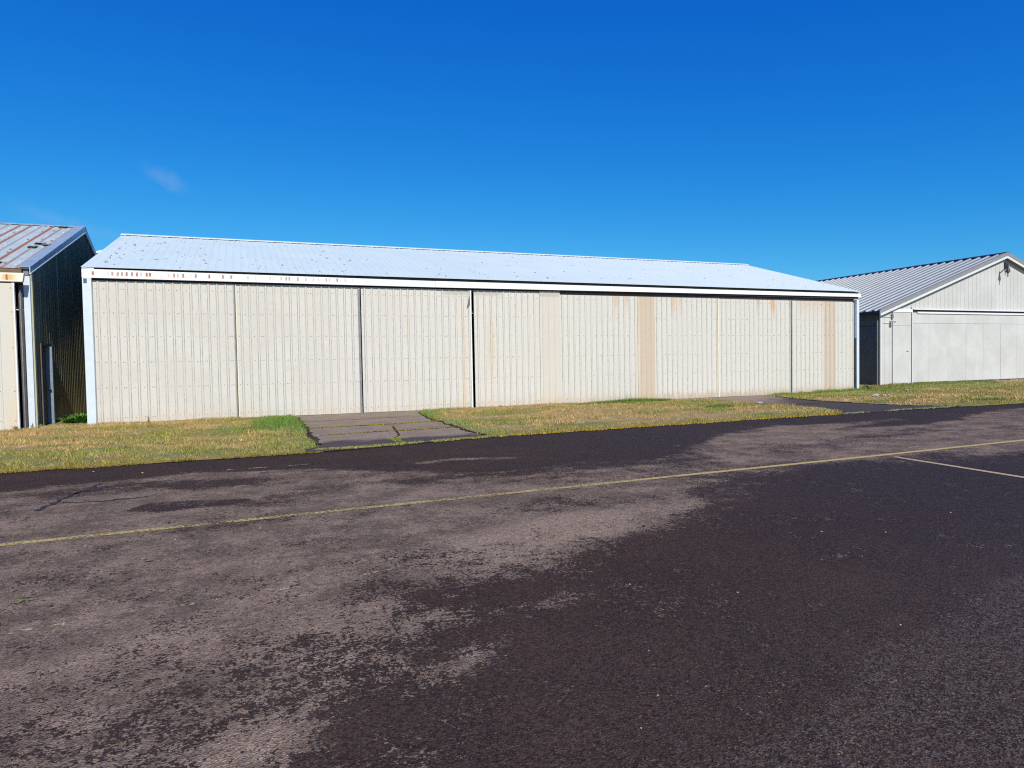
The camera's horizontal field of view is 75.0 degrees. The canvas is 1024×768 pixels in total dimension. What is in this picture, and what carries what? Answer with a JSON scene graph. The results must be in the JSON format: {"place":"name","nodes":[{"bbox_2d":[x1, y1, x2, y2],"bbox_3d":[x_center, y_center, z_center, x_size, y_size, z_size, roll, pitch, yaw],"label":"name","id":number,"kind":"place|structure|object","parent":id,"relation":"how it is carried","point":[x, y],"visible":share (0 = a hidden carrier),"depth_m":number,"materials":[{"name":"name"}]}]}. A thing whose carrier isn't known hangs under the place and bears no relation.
{"place":"outdoors","nodes":[
{"label":"outdoors","id":0,"kind":"place"},
{"bbox_2d":[296,410,508,452],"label":"driveway","id":1,"kind":"structure","parent":0,"point":[325,440],"depth_m":15.36,"materials":[{"name":"concrete"}]},
{"bbox_2d":[297,418,320,444],"bbox_3d":[-4.928,1.058,15.928,0.237,0.001,7.185,-2,2,-21],"label":"soil edge","id":2,"kind":"object","parent":1,"relation":"on","point":[308,434],"visible":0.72,"depth_m":14.25,"materials":[{"name":"brown soil"}]},
{"bbox_2d":[418,412,485,434],"bbox_3d":[-1.789,0.961,17.219,0.367,0.001,7.240,-2,2,-19],"label":"soil edge","id":3,"kind":"object","parent":1,"relation":"on","point":[461,428],"visible":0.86,"depth_m":15.70,"materials":[{"name":"brown soil"}]},
{"bbox_2d":[0,403,1023,767],"bbox_3d":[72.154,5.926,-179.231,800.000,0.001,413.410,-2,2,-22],"label":"asphalt apron","id":4,"kind":"object","parent":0,"point":[750,617],"visible":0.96,"depth_m":4.16,"materials":[{"name":"grey asphalt"}]},
{"bbox_2d":[34,483,103,510],"bbox_3d":[-5.285,1.337,7.985,0.152,0.001,1.698,-1,2,-11],"label":"tar line","id":5,"kind":"object","parent":4,"relation":"on","point":[58,500],"visible":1,"depth_m":7.87,"materials":[{"name":"black asphalt"}]},
{"bbox_2d":[62,496,146,502],"bbox_3d":[-4.710,1.337,7.665,0.955,0.001,0.154,-2,2,-20],"label":"tar line","id":6,"kind":"object","parent":4,"relation":"on","point":[104,500],"visible":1,"depth_m":7.65,"materials":[{"name":"black asphalt"}]},
{"bbox_2d":[73,480,171,493],"bbox_3d":[-5.032,1.313,8.603,0.274,0.001,1.190,1,2,41],"label":"tar line","id":7,"kind":"object","parent":4,"relation":"on","point":[122,484],"visible":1,"depth_m":8.69,"materials":[{"name":"black asphalt"}]},
{"bbox_2d":[8,568,392,633],"bbox_3d":[-1.907,1.393,4.325,2.817,0.001,0.083,-2,2,-28],"label":"old line","id":8,"kind":"object","parent":4,"relation":"on","point":[193,602],"visible":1,"depth_m":4.25,"materials":[{"name":"beige paint"}]},
{"bbox_2d":[0,440,1023,545],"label":"line","id":9,"kind":"object","parent":4,"relation":"on","point":[113,533],"visible":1,"depth_m":7.84,"materials":[{"name":"yellow paint"}]},
{"bbox_2d":[10,403,1018,472],"bbox_3d":[3.421,0.961,14.890,41.414,0.001,0.688,-2,2,-24],"label":"soil edge","id":10,"kind":"object","parent":4,"relation":"on","point":[465,439],"visible":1,"depth_m":12.48,"materials":[{"name":"brown soil"}]},
{"bbox_2d":[896,457,1023,477],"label":"lead in line","id":11,"kind":"object","parent":4,"relation":"on","point":[962,467],"visible":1,"depth_m":8.86,"materials":[{"name":"beige paint"}]},
{"bbox_2d":[0,379,1023,471],"bbox_3d":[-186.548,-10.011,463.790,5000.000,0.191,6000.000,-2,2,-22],"label":"ground","id":12,"kind":"structure","parent":0,"point":[202,456],"depth_m":16.30,"materials":[{"name":"green plant"}]},
{"bbox_2d":[0,222,96,430],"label":"hangar","id":13,"kind":"structure","parent":12,"relation":"on","point":[42,368],"depth_m":18.91,"materials":[{"name":"grey metal"}]},
{"bbox_2d":[0,283,20,430],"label":"sliding door","id":14,"kind":"structure","parent":13,"relation":"in","point":[9,375],"depth_m":16.80,"materials":[{"name":"grey metal"}]},
{"bbox_2d":[39,343,55,425],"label":"side door","id":15,"kind":"structure","parent":13,"relation":"in","point":[46,364],"depth_m":18.64,"materials":[{"name":"grey metal"}]},
{"bbox_2d":[53,417,73,422],"bbox_3d":[-12.531,1.020,18.811,0.711,0.208,0.687,-2,2,-22],"label":"weed","id":16,"kind":"object","parent":12,"relation":"on","point":[67,420],"visible":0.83,"depth_m":18.72,"materials":[{"name":"green plant"}]},
{"bbox_2d":[65,413,86,422],"bbox_3d":[-12.108,0.958,18.764,0.909,0.321,0.847,-1,2,14],"label":"weed","id":17,"kind":"object","parent":12,"relation":"on","point":[80,418],"visible":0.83,"depth_m":18.65,"materials":[{"name":"green plant"}]},
{"bbox_2d":[81,233,860,424],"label":"hangar","id":18,"kind":"structure","parent":12,"relation":"on","point":[304,328],"depth_m":22.19,"materials":[{"name":"silver metal"}]},
{"bbox_2d":[93,280,238,423],"bbox_3d":[-9.711,-0.908,18.845,3.561,3.920,0.074,-2,2,-22],"label":"sliding door","id":19,"kind":"structure","parent":18,"relation":"in","point":[165,351],"depth_m":18.80,"materials":[{"name":"grey metal"}]},
{"bbox_2d":[235,284,362,417],"bbox_3d":[-6.387,-1.010,20.192,3.586,3.920,0.076,-2,2,-22],"label":"sliding door","id":20,"kind":"structure","parent":18,"relation":"in","point":[299,347],"depth_m":20.15,"materials":[{"name":"grey metal"}]},
{"bbox_2d":[361,287,472,412],"bbox_3d":[-2.999,-1.111,21.505,3.608,3.920,0.140,-2,2,-22],"label":"sliding door","id":21,"kind":"structure","parent":18,"relation":"in","point":[417,343],"depth_m":21.50,"materials":[{"name":"grey metal"}]},
{"bbox_2d":[473,290,560,407],"bbox_3d":[0.222,-1.229,22.842,3.163,3.955,0.082,-2,2,-22],"label":"sliding door","id":22,"kind":"structure","parent":18,"relation":"in","point":[517,355],"depth_m":22.82,"materials":[{"name":"grey metal"}]},
{"bbox_2d":[560,295,638,402],"bbox_3d":[3.179,-1.258,24.021,3.187,3.835,0.076,-2,2,-22],"label":"sliding door","id":23,"kind":"structure","parent":18,"relation":"in","point":[599,335],"depth_m":23.99,"materials":[{"name":"grey metal"}]},
{"bbox_2d":[638,297,719,398],"bbox_3d":[6.356,-1.356,25.308,3.663,3.835,0.080,-2,2,-22],"label":"sliding door","id":24,"kind":"structure","parent":18,"relation":"in","point":[679,337],"depth_m":25.29,"materials":[{"name":"grey metal"}]},
{"bbox_2d":[719,299,790,396],"bbox_3d":[9.728,-1.453,26.651,3.588,3.825,0.076,-2,2,-22],"label":"sliding door","id":25,"kind":"structure","parent":18,"relation":"in","point":[755,335],"depth_m":26.63,"materials":[{"name":"grey metal"}]},
{"bbox_2d":[791,301,853,393],"bbox_3d":[13.013,-1.553,27.980,3.518,3.825,0.082,-2,2,-22],"label":"sliding door","id":26,"kind":"structure","parent":18,"relation":"in","point":[822,332],"depth_m":27.97,"materials":[{"name":"grey metal"}]},
{"bbox_2d":[0,405,959,472],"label":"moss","id":27,"kind":"object","parent":12,"relation":"on","point":[416,442],"visible":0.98,"depth_m":13.91,"materials":[{"name":"green plant"}]},
{"bbox_2d":[777,396,930,405],"bbox_3d":[11.127,0.568,22.387,1.075,0.001,7.230,-2,2,-22],"label":"soil edge","id":28,"kind":"object","parent":12,"relation":"on","point":[854,402],"visible":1,"depth_m":21.84,"materials":[{"name":"brown soil"}]},
{"bbox_2d":[817,252,1023,385],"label":"hangar","id":29,"kind":"structure","parent":12,"relation":"on","point":[962,319],"depth_m":34.84,"materials":[{"name":"grey metal"}]},
{"bbox_2d":[890,314,895,323],"bbox_3d":[18.501,-3.187,32.654,0.670,0.481,0.285,-2,2,-22],"label":"wall lamp","id":30,"kind":"object","parent":29,"relation":"attached to","point":[893,321],"visible":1,"depth_m":32.74,"materials":[{"name":"grey metal"}]},
{"bbox_2d":[892,312,910,383],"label":"narrow door","id":31,"kind":"structure","parent":29,"relation":"in","point":[901,332],"depth_m":33.15,"materials":[{"name":"grey metal"}]},
{"bbox_2d":[913,313,1023,382],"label":"sliding door","id":32,"kind":"structure","parent":29,"relation":"in","point":[946,347],"depth_m":34.94,"materials":[{"name":"grey metal"}]},
{"bbox_2d":[1004,263,1009,276],"bbox_3d":[26.540,-6.109,35.708,0.276,0.840,0.848,0,2,29],"label":"wall lamp","id":33,"kind":"object","parent":29,"relation":"attached to","point":[1006,266],"visible":1,"depth_m":35.43,"materials":[{"name":"grey metal"}]},
{"bbox_2d":[0,0,1023,280],"label":"sky","id":34,"kind":"structure","parent":0,"point":[815,140],"materials":[{"name":"blue"}]},
{"bbox_2d":[674,395,964,413],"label":"driveway","id":35,"kind":"structure","parent":0,"point":[846,407],"depth_m":21.21,"materials":[{"name":"asphalt"}]}
]}

